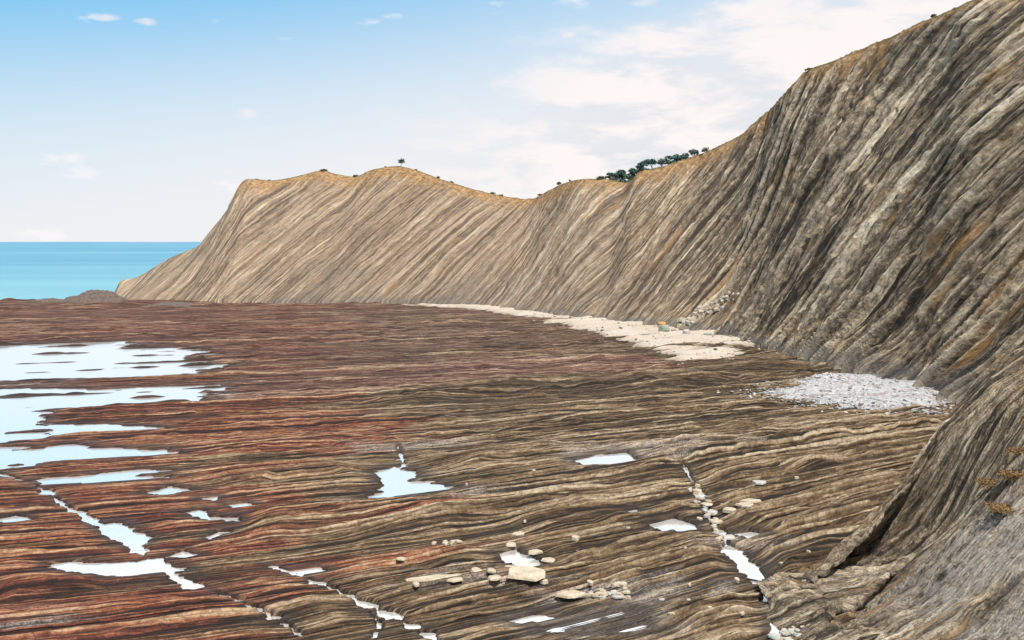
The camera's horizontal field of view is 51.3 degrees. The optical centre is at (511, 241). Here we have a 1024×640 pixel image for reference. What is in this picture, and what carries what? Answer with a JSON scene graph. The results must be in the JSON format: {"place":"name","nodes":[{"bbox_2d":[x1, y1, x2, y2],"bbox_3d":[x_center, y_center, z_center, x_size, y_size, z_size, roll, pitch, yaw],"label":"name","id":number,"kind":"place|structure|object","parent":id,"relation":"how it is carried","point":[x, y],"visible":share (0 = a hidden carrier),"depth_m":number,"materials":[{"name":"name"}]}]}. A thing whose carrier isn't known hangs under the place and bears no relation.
{"place":"outdoors","nodes":[
{"label":"outdoors","id":0,"kind":"place"},
{"bbox_2d":[0,242,201,299],"bbox_3d":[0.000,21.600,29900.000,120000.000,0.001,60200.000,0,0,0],"label":"sea","id":1,"kind":"structure","parent":0,"point":[42,270],"depth_m":1001.47,"materials":[{"name":"liquid"}]},
{"bbox_2d":[0,298,955,639],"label":"rock platform","id":2,"kind":"object","parent":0,"point":[308,424],"visible":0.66,"depth_m":90.01,"materials":[{"name":"brown stone"}]},
{"bbox_2d":[0,516,29,521],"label":"tide pool","id":3,"kind":"structure","parent":2,"relation":"on","point":[13,519],"depth_m":77.86,"materials":[{"name":"white liquid"}]},
{"bbox_2d":[0,406,53,475],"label":"tide pool","id":4,"kind":"structure","parent":2,"relation":"on","point":[17,418],"depth_m":119.60,"materials":[{"name":"white liquid"}]},
{"bbox_2d":[30,298,63,302],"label":"reef rock","id":5,"kind":"object","parent":2,"relation":"on","point":[45,300],"visible":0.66,"depth_m":353.61,"materials":[{"name":"stone"}]},
{"bbox_2d":[0,444,178,468],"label":"tide pool","id":6,"kind":"structure","parent":2,"relation":"on","point":[31,457],"depth_m":102.09,"materials":[{"name":"white liquid"}]},
{"bbox_2d":[63,289,128,302],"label":"reef rock","id":7,"kind":"object","parent":2,"relation":"on","point":[91,295],"visible":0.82,"depth_m":356.07,"materials":[{"name":"brown stone"}]},
{"bbox_2d":[36,424,160,436],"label":"tide pool","id":8,"kind":"structure","parent":2,"relation":"on","point":[64,429],"depth_m":115.75,"materials":[{"name":"white liquid"}]},
{"bbox_2d":[2,475,204,588],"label":"water channel","id":9,"kind":"object","parent":2,"relation":"on","point":[187,584],"visible":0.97,"depth_m":77.08,"materials":[{"name":"white liquid"}]},
{"bbox_2d":[36,469,171,484],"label":"tide pool","id":10,"kind":"structure","parent":2,"relation":"on","point":[118,476],"depth_m":91.75,"materials":[{"name":"white liquid"}]},
{"bbox_2d":[0,341,227,385],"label":"tide pool","id":11,"kind":"structure","parent":2,"relation":"on","point":[105,356],"depth_m":180.44,"materials":[{"name":"white liquid"}]},
{"bbox_2d":[49,556,185,575],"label":"tide pool","id":12,"kind":"structure","parent":2,"relation":"on","point":[156,565],"depth_m":66.41,"materials":[{"name":"white liquid"}]},
{"bbox_2d":[0,385,239,407],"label":"tide pool","id":13,"kind":"structure","parent":2,"relation":"on","point":[121,395],"depth_m":139.68,"materials":[{"name":"white liquid"}]},
{"bbox_2d":[92,523,152,550],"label":"tide pool","id":14,"kind":"structure","parent":2,"relation":"on","point":[127,536],"depth_m":73.64,"materials":[{"name":"white liquid"}]},
{"bbox_2d":[142,302,191,306],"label":"reef rock","id":15,"kind":"object","parent":2,"relation":"on","point":[183,304],"visible":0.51,"depth_m":329.76,"materials":[{"name":"brown stone"}]},
{"bbox_2d":[148,486,189,494],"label":"tide pool","id":16,"kind":"structure","parent":2,"relation":"on","point":[168,490],"depth_m":86.59,"materials":[{"name":"white liquid"}]},
{"bbox_2d":[172,552,196,557],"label":"tide pool","id":17,"kind":"structure","parent":2,"relation":"on","point":[183,554],"depth_m":69.18,"materials":[{"name":"white liquid"}]},
{"bbox_2d":[202,497,217,500],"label":"tide pool","id":18,"kind":"structure","parent":2,"relation":"on","point":[213,498],"depth_m":84.14,"materials":[{"name":"white liquid"}]},
{"bbox_2d":[187,510,237,520],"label":"tide pool","id":19,"kind":"structure","parent":2,"relation":"on","point":[201,514],"depth_m":78.74,"materials":[{"name":"white liquid"}]},
{"bbox_2d":[205,532,229,538],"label":"tide pool","id":20,"kind":"structure","parent":2,"relation":"on","point":[214,535],"depth_m":73.87,"materials":[{"name":"white liquid"}]},
{"bbox_2d":[229,503,251,507],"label":"tide pool","id":21,"kind":"structure","parent":2,"relation":"on","point":[240,505],"depth_m":81.93,"materials":[{"name":"white liquid"}]},
{"bbox_2d":[219,595,301,635],"bbox_3d":[-13.925,20.312,58.340,1.342,0.001,9.626,0,0,-42],"label":"water channel","id":22,"kind":"object","parent":2,"relation":"on","point":[269,617],"visible":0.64,"depth_m":57.62,"materials":[{"name":"white liquid"}]},
{"bbox_2d":[281,568,324,575],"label":"tide pool","id":23,"kind":"structure","parent":2,"relation":"on","point":[305,571],"depth_m":65.60,"materials":[{"name":"white liquid"}]},
{"bbox_2d":[269,566,436,639],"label":"water channel","id":24,"kind":"object","parent":2,"relation":"on","point":[388,615],"visible":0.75,"depth_m":58.23,"materials":[{"name":"white liquid"}]},
{"bbox_2d":[372,619,381,637],"bbox_3d":[-7.239,20.332,56.432,1.201,0.001,4.084,0,0,-13],"label":"water channel","id":25,"kind":"object","parent":2,"relation":"on","point":[379,626],"visible":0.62,"depth_m":56.04,"materials":[{"name":"white liquid"}]},
{"bbox_2d":[396,557,405,560],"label":"rock","id":26,"kind":"object","parent":2,"relation":"on","point":[401,558],"visible":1,"depth_m":66.23,"materials":[{"name":"beige stone"}]},
{"bbox_2d":[397,446,407,465],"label":"water channel","id":27,"kind":"object","parent":2,"relation":"on","point":[401,456],"visible":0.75,"depth_m":99.66,"materials":[{"name":"white liquid"}]},
{"bbox_2d":[368,465,452,497],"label":"tide pool","id":28,"kind":"structure","parent":2,"relation":"on","point":[394,481],"depth_m":88.92,"materials":[{"name":"white liquid"}]},
{"bbox_2d":[412,582,419,586],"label":"rock","id":29,"kind":"object","parent":2,"relation":"on","point":[415,584],"visible":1,"depth_m":60.86,"materials":[{"name":"beige stone"}]},
{"bbox_2d":[406,574,461,581],"bbox_3d":[-4.614,19.821,62.843,3.867,0.119,0.859,0,0,-11],"label":"rock slab","id":30,"kind":"object","parent":2,"relation":"on","point":[424,578],"visible":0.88,"depth_m":62.75,"materials":[{"name":"beige stone"}]},
{"bbox_2d":[446,577,462,582],"bbox_3d":[-3.344,19.692,62.098,1.001,0.121,0.658,0,0,-17],"label":"rock","id":31,"kind":"object","parent":2,"relation":"on","point":[455,579],"visible":1,"depth_m":61.97,"materials":[{"name":"beige stone"}]},
{"bbox_2d":[470,567,481,572],"bbox_3d":[-2.118,19.770,63.943,0.720,0.220,0.999,6,3,-23],"label":"rock","id":32,"kind":"object","parent":2,"relation":"on","point":[475,569],"visible":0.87,"depth_m":63.91,"materials":[{"name":"beige stone"}]},
{"bbox_2d":[487,568,495,572],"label":"rock","id":33,"kind":"object","parent":2,"relation":"on","point":[491,570],"visible":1,"depth_m":63.14,"materials":[{"name":"beige stone"}]},
{"bbox_2d":[488,575,501,580],"bbox_3d":[-1.005,19.491,61.817,0.843,0.138,0.769,0,0,-6],"label":"rock","id":34,"kind":"object","parent":2,"relation":"on","point":[494,577],"visible":1,"depth_m":61.67,"materials":[{"name":"beige stone"}]},
{"bbox_2d":[505,542,515,546],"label":"rock","id":35,"kind":"object","parent":2,"relation":"on","point":[510,544],"visible":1,"depth_m":69.85,"materials":[{"name":"beige stone"}]},
{"bbox_2d":[504,565,518,568],"bbox_3d":[0.031,19.728,64.591,0.863,0.101,0.764,0,0,-14],"label":"rock","id":36,"kind":"object","parent":2,"relation":"on","point":[512,566],"visible":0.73,"depth_m":64.60,"materials":[{"name":"beige stone"}]},
{"bbox_2d":[511,531,524,535],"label":"rock","id":37,"kind":"object","parent":2,"relation":"on","point":[519,533],"visible":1,"depth_m":72.80,"materials":[{"name":"beige stone"}]},
{"bbox_2d":[500,550,544,566],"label":"tide pool","id":38,"kind":"structure","parent":2,"relation":"on","point":[514,557],"depth_m":67.93,"materials":[{"name":"white liquid"}]},
{"bbox_2d":[507,565,544,581],"bbox_3d":[0.827,19.450,62.653,2.435,0.144,2.584,1,3,-9],"label":"rock slab","id":39,"kind":"object","parent":2,"relation":"on","point":[528,573],"visible":1,"depth_m":62.32,"materials":[{"name":"beige stone"}]},
{"bbox_2d":[509,615,552,622],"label":"tide pool","id":40,"kind":"structure","parent":2,"relation":"on","point":[537,618],"depth_m":57.15,"materials":[{"name":"white liquid"}]},
{"bbox_2d":[528,549,542,554],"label":"rock","id":41,"kind":"object","parent":2,"relation":"on","point":[534,552],"visible":1,"depth_m":68.17,"materials":[{"name":"beige stone"}]},
{"bbox_2d":[539,578,547,584],"bbox_3d":[1.841,19.814,62.156,0.500,0.240,0.525,0,0,-29],"label":"rock","id":42,"kind":"object","parent":2,"relation":"on","point":[543,581],"visible":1,"depth_m":61.99,"materials":[{"name":"beige stone"}]},
{"bbox_2d":[541,557,554,562],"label":"rock","id":43,"kind":"object","parent":2,"relation":"on","point":[549,559],"visible":1,"depth_m":66.81,"materials":[{"name":"beige stone"}]},
{"bbox_2d":[555,590,586,598],"bbox_3d":[3.304,19.720,59.631,1.743,0.159,0.980,0,0,-28],"label":"rock slab","id":44,"kind":"object","parent":2,"relation":"on","point":[571,594],"visible":1,"depth_m":59.42,"materials":[{"name":"beige stone"}]},
{"bbox_2d":[571,535,579,541],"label":"rock","id":45,"kind":"object","parent":2,"relation":"on","point":[576,538],"visible":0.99,"depth_m":71.12,"materials":[{"name":"beige stone"}]},
{"bbox_2d":[587,579,592,585],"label":"stone","id":46,"kind":"object","parent":2,"relation":"on","point":[590,582],"visible":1,"depth_m":60.96,"materials":[{"name":"beige stone"}]},
{"bbox_2d":[547,612,646,631],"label":"tide pool","id":47,"kind":"structure","parent":2,"relation":"on","point":[558,630],"depth_m":55.98,"materials":[{"name":"white liquid"}]},
{"bbox_2d":[600,592,607,596],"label":"stone","id":48,"kind":"object","parent":2,"relation":"on","point":[604,594],"visible":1,"depth_m":59.96,"materials":[{"name":"beige stone"}]},
{"bbox_2d":[575,453,634,464],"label":"tide pool","id":49,"kind":"structure","parent":2,"relation":"on","point":[610,458],"depth_m":98.91,"materials":[{"name":"white liquid"}]},
{"bbox_2d":[610,590,617,595],"bbox_3d":[5.726,19.863,60.180,0.492,0.231,0.563,1,11,21],"label":"stone","id":50,"kind":"object","parent":2,"relation":"on","point":[613,592],"visible":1,"depth_m":60.08,"materials":[{"name":"grey stone"}]},
{"bbox_2d":[611,595,622,598],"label":"stone","id":51,"kind":"object","parent":2,"relation":"on","point":[616,597],"visible":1,"depth_m":59.73,"materials":[{"name":"grey stone"}]},
{"bbox_2d":[618,581,627,587],"bbox_3d":[6.367,19.689,61.194,0.440,0.214,0.533,2,10,45],"label":"stone","id":52,"kind":"object","parent":2,"relation":"on","point":[622,584],"visible":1,"depth_m":61.09,"materials":[{"name":"beige stone"}]},
{"bbox_2d":[649,519,696,530],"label":"tide pool","id":53,"kind":"structure","parent":2,"relation":"on","point":[674,524],"depth_m":76.00,"materials":[{"name":"white liquid"}]},
{"bbox_2d":[700,502,712,506],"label":"rock","id":54,"kind":"object","parent":2,"relation":"on","point":[706,504],"visible":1,"depth_m":80.83,"materials":[{"name":"beige stone"}]},
{"bbox_2d":[707,509,717,514],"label":"rock","id":55,"kind":"object","parent":2,"relation":"on","point":[712,512],"visible":1,"depth_m":78.58,"materials":[{"name":"grey stone"}]},
{"bbox_2d":[709,519,722,523],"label":"rock","id":56,"kind":"object","parent":2,"relation":"on","point":[715,521],"visible":1,"depth_m":75.70,"materials":[{"name":"beige stone"}]},
{"bbox_2d":[683,465,767,602],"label":"water channel","id":57,"kind":"object","parent":2,"relation":"on","point":[753,581],"visible":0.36,"depth_m":71.97,"materials":[{"name":"white liquid"}]},
{"bbox_2d":[693,488,701,494],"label":"rock","id":58,"kind":"object","parent":57,"relation":"on","point":[696,491],"visible":0.92,"depth_m":85.89,"materials":[{"name":"beige stone"}]},
{"bbox_2d":[722,534,734,539],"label":"rock slab","id":59,"kind":"object","parent":2,"relation":"on","point":[729,537],"visible":1,"depth_m":71.81,"materials":[{"name":"grey stone"}]},
{"bbox_2d":[722,507,735,512],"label":"rock","id":60,"kind":"object","parent":2,"relation":"on","point":[728,509],"visible":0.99,"depth_m":78.19,"materials":[{"name":"beige stone"}]},
{"bbox_2d":[719,532,757,537],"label":"tide pool","id":61,"kind":"structure","parent":2,"relation":"on","point":[748,534],"depth_m":73.68,"materials":[{"name":"white liquid"}]},
{"bbox_2d":[721,550,763,580],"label":"tide pool","id":62,"kind":"structure","parent":2,"relation":"on","point":[745,566],"depth_m":66.69,"materials":[{"name":"white liquid"}]},
{"bbox_2d":[735,502,753,505],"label":"rock","id":63,"kind":"object","parent":2,"relation":"on","point":[736,504],"visible":0.52,"depth_m":80.31,"materials":[{"name":"beige stone"}]},
{"bbox_2d":[739,503,751,507],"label":"rock","id":64,"kind":"object","parent":2,"relation":"on","point":[743,505],"visible":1,"depth_m":78.31,"materials":[{"name":"beige stone"}]},
{"bbox_2d":[740,498,760,502],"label":"rock slab","id":65,"kind":"object","parent":2,"relation":"on","point":[751,500],"visible":1,"depth_m":81.10,"materials":[{"name":"beige stone"}]},
{"bbox_2d":[752,480,765,484],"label":"rock","id":66,"kind":"object","parent":2,"relation":"on","point":[759,482],"visible":1,"depth_m":86.54,"materials":[{"name":"grey stone"}]},
{"bbox_2d":[768,635,780,639],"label":"stone","id":67,"kind":"object","parent":2,"relation":"on","point":[775,637],"visible":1,"depth_m":53.98,"materials":[{"name":"beige stone"}]},
{"bbox_2d":[770,623,786,637],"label":"tide pool","id":68,"kind":"structure","parent":2,"relation":"on","point":[774,629],"depth_m":55.40,"materials":[{"name":"white liquid"}]},
{"bbox_2d":[779,630,788,635],"bbox_3d":[14.043,20.137,54.876,0.562,0.120,0.584,8,-5,-22],"label":"stone","id":69,"kind":"object","parent":2,"relation":"on","point":[783,633],"visible":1,"depth_m":54.66,"materials":[{"name":"grey stone"}]},
{"bbox_2d":[0,0,970,241],"label":"sky","id":70,"kind":"structure","parent":0,"point":[121,120],"materials":[{"name":"blue"}]},
{"bbox_2d":[114,0,1023,403],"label":"cliff","id":71,"kind":"structure","parent":0,"point":[856,212],"depth_m":234.69,"materials":[{"name":"brown stone"}]},
{"bbox_2d":[605,172,618,180],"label":"pine tree","id":72,"kind":"object","parent":71,"relation":"on","point":[610,175],"visible":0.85,"depth_m":369.12,"materials":[{"name":"green plant"}]},
{"bbox_2d":[614,169,625,181],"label":"pine tree","id":73,"kind":"object","parent":71,"relation":"on","point":[621,173],"visible":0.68,"depth_m":374.81,"materials":[{"name":"green plant"}]},
{"bbox_2d":[620,174,633,181],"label":"pine tree","id":74,"kind":"object","parent":71,"relation":"on","point":[631,176],"visible":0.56,"depth_m":356.65,"materials":[{"name":"green plant"}]},
{"bbox_2d":[623,168,639,180],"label":"pine tree","id":75,"kind":"object","parent":71,"relation":"on","point":[633,171],"visible":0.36,"depth_m":363.32,"materials":[{"name":"green plant"}]},
{"bbox_2d":[636,161,647,170],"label":"pine tree","id":76,"kind":"object","parent":71,"relation":"on","point":[641,165],"visible":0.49,"depth_m":372.77,"materials":[{"name":"green plant"}]},
{"bbox_2d":[643,159,657,169],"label":"pine tree","id":77,"kind":"object","parent":71,"relation":"on","point":[651,162],"visible":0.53,"depth_m":361.58,"materials":[{"name":"green plant"}]},
{"bbox_2d":[652,158,669,168],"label":"pine tree","id":78,"kind":"object","parent":71,"relation":"on","point":[661,161],"visible":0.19,"depth_m":375.37,"materials":[{"name":"green plant"}]},
{"bbox_2d":[663,155,676,164],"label":"pine tree","id":79,"kind":"object","parent":71,"relation":"on","point":[670,158],"visible":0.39,"depth_m":358.48,"materials":[{"name":"green plant"}]},
{"bbox_2d":[673,154,682,160],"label":"pine tree","id":80,"kind":"object","parent":71,"relation":"on","point":[676,156],"visible":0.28,"depth_m":373.23,"materials":[{"name":"green plant"}]},
{"bbox_2d":[677,318,685,322],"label":"boulder","id":81,"kind":"object","parent":71,"relation":"on","point":[679,320],"visible":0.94,"depth_m":238.39,"materials":[{"name":"beige stone"}]},
{"bbox_2d":[677,153,688,161],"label":"pine tree","id":82,"kind":"object","parent":71,"relation":"on","point":[686,155],"visible":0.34,"depth_m":360.95,"materials":[{"name":"green plant"}]},
{"bbox_2d":[688,149,698,155],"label":"pine tree","id":83,"kind":"object","parent":71,"relation":"on","point":[694,151],"visible":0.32,"depth_m":369.03,"materials":[{"name":"green plant"}]},
{"bbox_2d":[401,303,754,360],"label":"sand","id":84,"kind":"structure","parent":0,"point":[685,353],"depth_m":223.97,"materials":[{"name":"beige sand"}]},
{"bbox_2d":[533,313,764,364],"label":"beach pebbles","id":85,"kind":"object","parent":84,"relation":"on","point":[749,341],"visible":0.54,"depth_m":211.07,"materials":[{"name":"grey stone"}]},
{"bbox_2d":[658,325,669,331],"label":"boulder","id":86,"kind":"object","parent":84,"relation":"on","point":[663,328],"visible":0.94,"depth_m":226.55,"materials":[{"name":"grey stone"}]},
{"bbox_2d":[683,329,689,333],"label":"boulder","id":87,"kind":"object","parent":84,"relation":"on","point":[686,331],"visible":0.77,"depth_m":222.94,"materials":[{"name":"grey stone"}]},
{"bbox_2d":[717,368,953,416],"bbox_3d":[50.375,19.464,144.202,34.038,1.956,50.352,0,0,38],"label":"cobbles","id":88,"kind":"object","parent":0,"point":[857,393],"visible":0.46,"depth_m":134.72,"materials":[{"name":"grey gravel"}]},
{"bbox_2d":[757,341,1023,639],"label":"cliff buttress","id":89,"kind":"structure","parent":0,"point":[937,540],"depth_m":59.26,"materials":[{"name":"brown stone"}]},
{"bbox_2d":[974,477,998,488],"bbox_3d":[27.181,13.592,60.148,1.967,0.497,1.650,0,0,0],"label":"dry plant","id":90,"kind":"object","parent":89,"relation":"on","point":[987,481],"visible":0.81,"depth_m":60.11,"materials":[{"name":"brown plant"}]},
{"bbox_2d":[984,501,1012,513],"bbox_3d":[25.977,14.126,56.603,1.868,0.508,1.976,0,0,0],"label":"dry plant","id":91,"kind":"object","parent":89,"relation":"on","point":[999,507],"visible":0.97,"depth_m":56.30,"materials":[{"name":"brown plant"}]},
{"bbox_2d":[996,469,1023,480],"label":"dry plant","id":92,"kind":"object","parent":89,"relation":"on","point":[1007,474],"visible":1,"depth_m":58.22,"materials":[{"name":"brown plant"}]},
{"bbox_2d":[1003,446,1023,454],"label":"dry plant","id":93,"kind":"object","parent":89,"relation":"on","point":[1013,449],"visible":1,"depth_m":60.82,"materials":[{"name":"brown plant"}]}
]}

